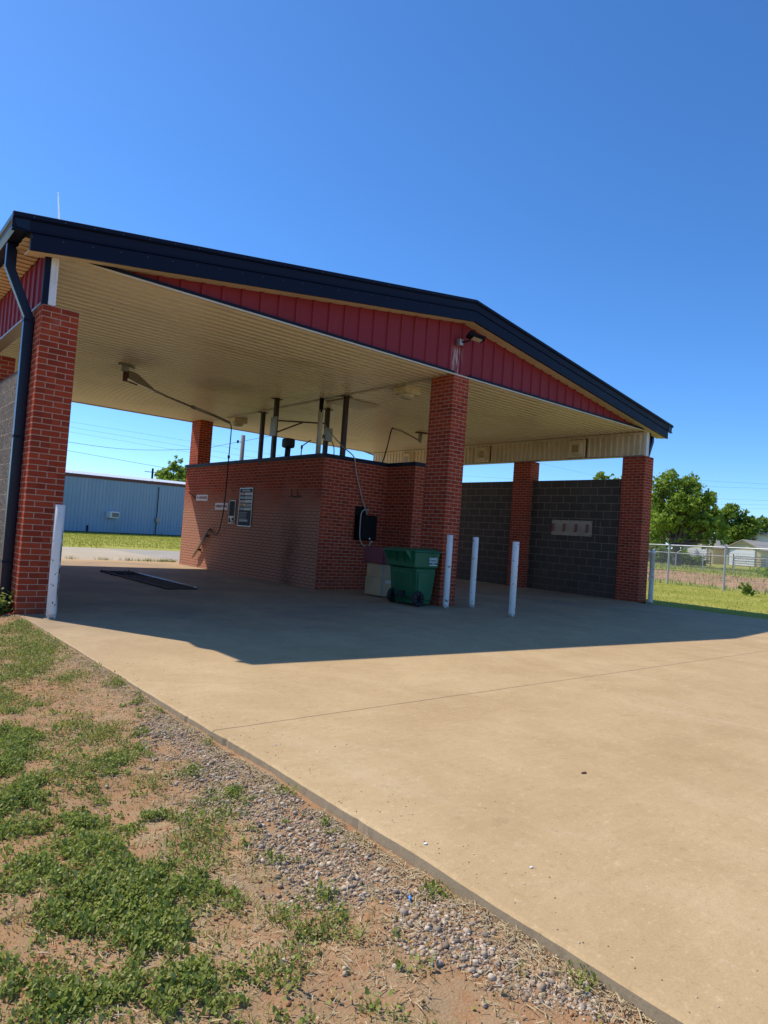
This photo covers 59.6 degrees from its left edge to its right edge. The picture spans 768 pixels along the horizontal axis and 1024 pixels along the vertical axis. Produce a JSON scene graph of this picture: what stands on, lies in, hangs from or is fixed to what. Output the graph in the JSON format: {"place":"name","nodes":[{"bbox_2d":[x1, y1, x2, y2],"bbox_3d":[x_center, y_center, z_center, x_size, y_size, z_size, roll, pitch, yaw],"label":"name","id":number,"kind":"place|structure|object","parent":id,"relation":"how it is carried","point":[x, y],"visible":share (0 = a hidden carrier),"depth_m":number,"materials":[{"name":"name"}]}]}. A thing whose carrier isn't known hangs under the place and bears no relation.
{"place":"outdoors","nodes":[
{"label":"outdoors","id":0,"kind":"place"},
{"bbox_2d":[67,450,185,471],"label":"power line","id":1,"kind":"object","parent":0,"point":[128,461],"visible":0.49,"depth_m":59.99,"materials":[{"name":"black metal"}]},
{"bbox_2d":[109,548,179,560],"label":"side road","id":2,"kind":"structure","parent":0,"point":[172,555],"depth_m":23.46,"materials":[{"name":"grey concrete"}]},
{"bbox_2d":[71,436,267,449],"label":"power line","id":3,"kind":"object","parent":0,"point":[178,449],"visible":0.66,"depth_m":59.98,"materials":[{"name":"black metal"}]},
{"bbox_2d":[0,654,757,1023],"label":"gravel","id":4,"kind":"structure","parent":0,"point":[458,940],"depth_m":2.35,"materials":[{"name":"grey gravel"}]},
{"bbox_2d":[0,532,767,1023],"bbox_3d":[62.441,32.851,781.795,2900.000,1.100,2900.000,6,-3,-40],"label":"ground","id":5,"kind":"structure","parent":0,"point":[450,998],"depth_m":2.10,"materials":[{"name":"brown soil"}]},
{"bbox_2d":[0,587,13,613],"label":"weed clump","id":6,"kind":"object","parent":5,"relation":"on","point":[3,606],"visible":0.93,"depth_m":7.55,"materials":[{"name":"green plant"}]},
{"bbox_2d":[0,611,14,616],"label":"loose brick","id":7,"kind":"object","parent":5,"relation":"on","point":[10,613],"visible":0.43,"depth_m":7.47,"materials":[{"name":"red brick"}]},
{"bbox_2d":[61,547,178,561],"bbox_3d":[-15.694,0.693,15.383,20.400,0.148,6.800,6,-3,-40],"label":"concrete apron","id":8,"kind":"object","parent":5,"relation":"on","point":[86,553],"visible":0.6,"depth_m":20.49,"materials":[{"name":"beige concrete"}]},
{"bbox_2d":[63,469,185,535],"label":"metal building","id":9,"kind":"structure","parent":5,"relation":"on","point":[143,506],"depth_m":46.96,"materials":[{"name":"blue metal"}]},
{"bbox_2d":[106,511,119,517],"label":"window unit","id":10,"kind":"structure","parent":9,"relation":"attached to","point":[110,514],"depth_m":45.54,"materials":[{"name":"white paint"}]},
{"bbox_2d":[154,455,186,483],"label":"broadleaf tree","id":11,"kind":"object","parent":5,"relation":"on","point":[168,474],"visible":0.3,"depth_m":74.94,"materials":[{"name":"green plant"}]},
{"bbox_2d":[236,435,244,459],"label":"utility pole","id":12,"kind":"object","parent":5,"relation":"on","point":[242,446],"visible":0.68,"depth_m":46.87,"materials":[{"name":"grey wood"}]},
{"bbox_2d":[0,615,627,1023],"bbox_3d":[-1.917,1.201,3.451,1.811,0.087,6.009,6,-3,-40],"label":"grass","id":13,"kind":"structure","parent":5,"relation":"on","point":[70,990],"depth_m":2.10,"materials":[{"name":"green plant"}]},
{"bbox_2d":[0,634,647,1023],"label":"dirt clods","id":14,"kind":"object","parent":5,"relation":"on","point":[288,1004],"visible":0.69,"depth_m":2.04,"materials":[{"name":"brown soil"}]},
{"bbox_2d":[0,615,657,1023],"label":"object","id":15,"kind":"structure","parent":5,"relation":"on","point":[384,855],"depth_m":2.24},
{"bbox_2d":[20,559,767,1023],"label":"concrete slab","id":16,"kind":"structure","parent":5,"relation":"on","point":[488,729],"depth_m":4.07,"materials":[{"name":"beige concrete"}]},
{"bbox_2d":[43,504,65,619],"bbox_3d":[-3.607,0.571,7.358,0.156,1.305,0.156,6,-3,-40],"label":"bollard","id":17,"kind":"object","parent":16,"relation":"on","point":[55,563],"visible":0.94,"depth_m":7.32,"materials":[{"name":"white metal"}]},
{"bbox_2d":[65,556,176,561],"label":"weeds","id":18,"kind":"object","parent":16,"relation":"on","point":[162,560],"visible":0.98,"depth_m":18.54,"materials":[{"name":"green plant"}]},
{"bbox_2d":[99,570,198,589],"bbox_3d":[-4.607,1.289,12.880,0.703,0.085,3.581,6,-3,-40],"label":"floor drain","id":19,"kind":"object","parent":16,"relation":"on","point":[155,581],"visible":0.99,"depth_m":12.60,"materials":[{"name":"black metal"}]},
{"bbox_2d":[0,210,673,614],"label":"car wash","id":20,"kind":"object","parent":16,"relation":"on","point":[258,344],"visible":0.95,"depth_m":13.06,"materials":[{"name":"red brick"}]},
{"bbox_2d":[58,192,59,218],"bbox_3d":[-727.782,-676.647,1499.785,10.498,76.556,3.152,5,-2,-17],"label":"antenna","id":21,"kind":"object","parent":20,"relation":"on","point":[58,207],"visible":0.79,"depth_m":1498.58,"materials":[{"name":"grey metal"}]},
{"bbox_2d":[118,363,231,534],"bbox_3d":[-4.435,-1.127,14.838,0.638,3.239,4.305,4,-2,13],"label":"swing boom","id":22,"kind":"object","parent":20,"relation":"hanging from","point":[134,378],"visible":1,"depth_m":13.65,"materials":[{"name":"grey metal"}]},
{"bbox_2d":[192,528,211,557],"bbox_3d":[-4.674,0.808,17.256,0.108,0.819,0.984,6,-3,-40],"label":"wand holder","id":23,"kind":"object","parent":20,"relation":"attached to","point":[198,548],"visible":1,"depth_m":17.23,"materials":[{"name":"silver metal"}]},
{"bbox_2d":[196,495,207,500],"bbox_3d":[-4.774,-0.374,17.582,0.014,0.160,0.680,6,-3,-40],"label":"wall sign","id":24,"kind":"object","parent":20,"relation":"attached to","point":[201,497],"visible":1,"depth_m":17.56,"materials":[{"name":"white plastic"}]},
{"bbox_2d":[215,503,227,509],"bbox_3d":[-4.047,-0.140,16.690,0.013,0.170,0.690,6,-3,-40],"label":"wall sign","id":25,"kind":"object","parent":20,"relation":"attached to","point":[218,506],"visible":0.91,"depth_m":16.71,"materials":[{"name":"white metal"}]},
{"bbox_2d":[228,500,236,523],"bbox_3d":[-3.671,-0.003,16.205,0.040,0.565,0.320,6,-3,-40],"label":"coin box","id":26,"kind":"object","parent":20,"relation":"attached to","point":[232,511],"visible":1,"depth_m":16.16,"materials":[{"name":"silver metal"}]},
{"bbox_2d":[228,417,246,426],"bbox_3d":[-4.064,-2.476,18.599,0.400,0.241,0.400,6,-3,-40],"label":"canopy light","id":27,"kind":"object","parent":20,"relation":"attached to","point":[237,422],"visible":0.95,"depth_m":18.46,"materials":[{"name":"beige plastic"}]},
{"bbox_2d":[237,488,253,526],"bbox_3d":[-3.253,-0.115,15.738,0.019,0.905,0.630,6,-3,-40],"label":"price board","id":28,"kind":"object","parent":20,"relation":"attached to","point":[245,507],"visible":1,"depth_m":15.72,"materials":[{"name":"metal"}]},
{"bbox_2d":[282,438,294,455],"bbox_3d":[-2.162,-1.420,15.089,0.240,0.477,0.240,6,-3,-40],"label":"vent pipe","id":29,"kind":"object","parent":20,"relation":"on","point":[288,444],"visible":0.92,"depth_m":15.02,"materials":[{"name":"black metal"}]},
{"bbox_2d":[269,416,366,513],"bbox_3d":[-1.437,-1.044,14.688,2.665,2.115,0.590,3,-2,32],"label":"post boom","id":30,"kind":"object","parent":20,"relation":"attached to","point":[273,427],"visible":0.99,"depth_m":15.04,"materials":[{"name":"grey metal"}]},
{"bbox_2d":[315,398,323,453],"bbox_3d":[-1.423,-1.838,14.899,0.109,1.395,0.135,6,-3,-40],"label":"standpipe","id":31,"kind":"object","parent":20,"relation":"attached to","point":[319,426],"visible":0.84,"depth_m":14.87,"materials":[{"name":"black plastic"}]},
{"bbox_2d":[322,428,334,453],"bbox_3d":[-1.342,-1.546,16.036,0.347,0.925,0.210,5,-2,-17],"label":"control box","id":32,"kind":"object","parent":20,"relation":"on","point":[327,436],"visible":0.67,"depth_m":16.02,"materials":[{"name":"grey metal"}]},
{"bbox_2d":[353,506,376,546],"bbox_3d":[-0.388,0.312,13.967,0.488,0.844,0.261,6,-3,-40],"label":"hose box","id":33,"kind":"object","parent":20,"relation":"attached to","point":[365,525],"visible":0.94,"depth_m":13.91,"materials":[{"name":"black plastic"}]},
{"bbox_2d":[382,427,427,461],"bbox_3d":[0.299,-1.359,17.403,0.504,1.927,3.243,3,-2,24],"label":"swing boom","id":34,"kind":"object","parent":20,"relation":"hanging from","point":[419,439],"visible":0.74,"depth_m":18.00,"materials":[{"name":"metal"}]},
{"bbox_2d":[393,385,420,400],"bbox_3d":[0.449,-2.348,13.340,0.400,0.241,0.400,6,-3,-40],"label":"canopy light","id":35,"kind":"object","parent":20,"relation":"attached to","point":[407,393],"visible":1,"depth_m":13.22,"materials":[{"name":"beige plastic"}]},
{"bbox_2d":[402,452,414,461],"bbox_3d":[0.797,-1.804,22.663,0.122,0.515,0.560,6,-3,-40],"label":"beam light","id":36,"kind":"object","parent":20,"relation":"attached to","point":[408,457],"visible":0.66,"depth_m":22.57,"materials":[{"name":"beige plastic"}]},
{"bbox_2d":[456,330,485,345],"bbox_3d":[1.548,-3.084,11.928,0.480,0.253,0.236,4,-2,-8],"label":"flood light","id":37,"kind":"object","parent":20,"relation":"attached to","point":[473,336],"visible":1,"depth_m":11.90,"materials":[{"name":"metal"}]},
{"bbox_2d":[476,446,491,462],"bbox_3d":[2.962,-1.745,20.081,0.122,0.515,0.560,6,-3,-40],"label":"beam light","id":38,"kind":"object","parent":20,"relation":"attached to","point":[483,454],"visible":1,"depth_m":20.00,"materials":[{"name":"beige plastic"}]},
{"bbox_2d":[551,520,591,536],"bbox_3d":[4.913,0.420,17.675,0.110,0.400,1.230,6,-3,-40],"label":"clamp board","id":39,"kind":"object","parent":20,"relation":"attached to","point":[571,528],"visible":1,"depth_m":17.68,"materials":[{"name":"metal"}]},
{"bbox_2d":[568,439,587,457],"bbox_3d":[5.056,-1.688,17.583,0.122,0.515,0.560,6,-3,-40],"label":"beam light","id":40,"kind":"object","parent":20,"relation":"attached to","point":[577,448],"visible":1,"depth_m":17.51,"materials":[{"name":"beige plastic"}]},
{"bbox_2d":[364,546,390,595],"bbox_3d":[-0.053,1.139,12.909,0.430,0.920,0.580,6,-3,-40],"label":"trash can","id":41,"kind":"object","parent":16,"relation":"on","point":[378,580],"visible":0.75,"depth_m":12.73,"materials":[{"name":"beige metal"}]},
{"bbox_2d":[383,546,442,606],"bbox_3d":[0.462,1.121,11.752,0.783,0.985,0.835,6,-3,-40],"label":"wheeled bin","id":42,"kind":"object","parent":16,"relation":"on","point":[412,571],"visible":1,"depth_m":11.55,"materials":[{"name":"green plastic"}]},
{"bbox_2d":[441,535,452,607],"bbox_3d":[1.098,1.047,11.535,0.159,1.305,0.159,6,-3,-40],"label":"bollard","id":43,"kind":"object","parent":16,"relation":"on","point":[448,562],"visible":0.93,"depth_m":11.49,"materials":[{"name":"white metal"}]},
{"bbox_2d":[468,537,478,607],"bbox_3d":[1.594,1.097,11.933,0.159,1.303,0.159,6,-3,-40],"label":"bollard","id":44,"kind":"object","parent":16,"relation":"on","point":[473,572],"visible":0.92,"depth_m":11.89,"materials":[{"name":"white metal"}]},
{"bbox_2d":[506,542,518,617],"bbox_3d":[2.093,1.111,10.818,0.159,1.265,0.159,6,-3,-40],"label":"bollard","id":45,"kind":"object","parent":16,"relation":"on","point":[513,578],"visible":0.96,"depth_m":10.78,"materials":[{"name":"white metal"}]},
{"bbox_2d":[593,471,621,479],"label":"broadleaf tree","id":46,"kind":"object","parent":5,"relation":"on","point":[600,475],"visible":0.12,"depth_m":59.96,"materials":[{"name":"green plant"}]},
{"bbox_2d":[647,550,655,604],"bbox_3d":[6.322,1.554,15.835,0.168,1.324,0.168,6,-3,-40],"label":"bollard","id":47,"kind":"object","parent":5,"relation":"on","point":[651,576],"visible":0.96,"depth_m":15.79,"materials":[{"name":"white metal"}]},
{"bbox_2d":[648,541,666,562],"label":"bush","id":48,"kind":"object","parent":5,"relation":"on","point":[660,552],"visible":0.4,"depth_m":81.22,"materials":[{"name":"green plant"}]},
{"bbox_2d":[648,548,684,563],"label":"board fence","id":49,"kind":"object","parent":5,"relation":"on","point":[663,557],"visible":0.03,"depth_m":83.50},
{"bbox_2d":[650,504,683,546],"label":"broadleaf tree","id":50,"kind":"object","parent":5,"relation":"on","point":[660,530],"visible":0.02,"depth_m":97.46,"materials":[{"name":"green plant"}]},
{"bbox_2d":[664,548,691,564],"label":"bush","id":51,"kind":"object","parent":5,"relation":"on","point":[685,559],"visible":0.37,"depth_m":80.65,"materials":[{"name":"green plant"}]},
{"bbox_2d":[649,468,733,565],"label":"broadleaf tree","id":52,"kind":"object","parent":5,"relation":"on","point":[682,503],"visible":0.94,"depth_m":74.48,"materials":[{"name":"green plant"}]},
{"bbox_2d":[687,555,709,565],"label":"bush","id":53,"kind":"object","parent":5,"relation":"on","point":[698,559],"visible":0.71,"depth_m":80.99,"materials":[{"name":"green plant"}]},
{"bbox_2d":[690,553,710,564],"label":"pipe gate","id":54,"kind":"structure","parent":5,"relation":"on","point":[704,556],"depth_m":80.72,"materials":[{"name":"metal"}]},
{"bbox_2d":[683,502,723,535],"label":"broadleaf tree","id":55,"kind":"object","parent":5,"relation":"on","point":[715,512],"visible":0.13,"depth_m":108.11,"materials":[{"name":"green plant"}]},
{"bbox_2d":[681,540,727,563],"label":"garage","id":56,"kind":"structure","parent":5,"relation":"on","point":[710,550],"depth_m":101.03,"materials":[{"name":"yellow"}]},
{"bbox_2d":[682,547,707,562],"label":"garage door","id":57,"kind":"structure","parent":56,"relation":"in","point":[699,550],"depth_m":101.28,"materials":[{"name":"metal"}]},
{"bbox_2d":[647,538,767,592],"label":"chain link fence","id":58,"kind":"object","parent":5,"relation":"on","point":[706,567],"visible":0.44,"depth_m":29.93,"materials":[{"name":"metal"}]},
{"bbox_2d":[648,550,767,575],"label":"chain link fence","id":59,"kind":"object","parent":5,"relation":"on","point":[710,561],"visible":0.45,"depth_m":62.58,"materials":[{"name":"metal"}]},
{"bbox_2d":[716,502,763,544],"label":"broadleaf tree","id":60,"kind":"object","parent":5,"relation":"on","point":[742,525],"visible":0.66,"depth_m":113.75,"materials":[{"name":"green plant"}]},
{"bbox_2d":[722,539,767,566],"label":"garage","id":61,"kind":"structure","parent":5,"relation":"on","point":[743,543],"depth_m":96.36,"materials":[{"name":"white"}]},
{"bbox_2d":[728,548,755,565],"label":"garage door","id":62,"kind":"structure","parent":61,"relation":"in","point":[735,552],"depth_m":96.52,"materials":[{"name":"metal"}]},
{"bbox_2d":[737,582,755,595],"bbox_3d":[14.073,3.006,26.054,0.651,0.574,0.637,6,-3,-40],"label":"bush","id":63,"kind":"object","parent":5,"relation":"on","point":[747,590],"visible":1,"depth_m":25.95,"materials":[{"name":"green plant"}]},
{"bbox_2d":[732,554,766,567],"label":"pipe gate","id":64,"kind":"structure","parent":5,"relation":"on","point":[748,561],"depth_m":76.90,"materials":[{"name":"metal"}]},
{"bbox_2d":[747,567,767,575],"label":"bush","id":65,"kind":"object","parent":5,"relation":"on","point":[761,571],"visible":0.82,"depth_m":56.18,"materials":[{"name":"green plant"}]},
{"bbox_2d":[750,532,767,541],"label":"house","id":66,"kind":"structure","parent":5,"relation":"on","point":[763,537],"depth_m":113.31,"materials":[{"name":"white"}]},
{"bbox_2d":[753,515,767,532],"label":"broadleaf tree","id":67,"kind":"object","parent":5,"relation":"on","point":[764,529],"visible":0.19,"depth_m":116.41,"materials":[{"name":"green plant"}]},
{"bbox_2d":[0,0,767,548],"label":"sky","id":68,"kind":"structure","parent":0,"point":[590,174],"materials":[{"name":"blue"}]},
{"bbox_2d":[62,531,767,618],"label":"lawn grass","id":69,"kind":"structure","parent":0,"point":[151,537],"depth_m":27.14,"materials":[{"name":"green plant"}]},
{"bbox_2d":[647,562,767,594],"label":"field grass","id":70,"kind":"structure","parent":0,"point":[715,571],"depth_m":51.38,"materials":[{"name":"plant"}]}
]}

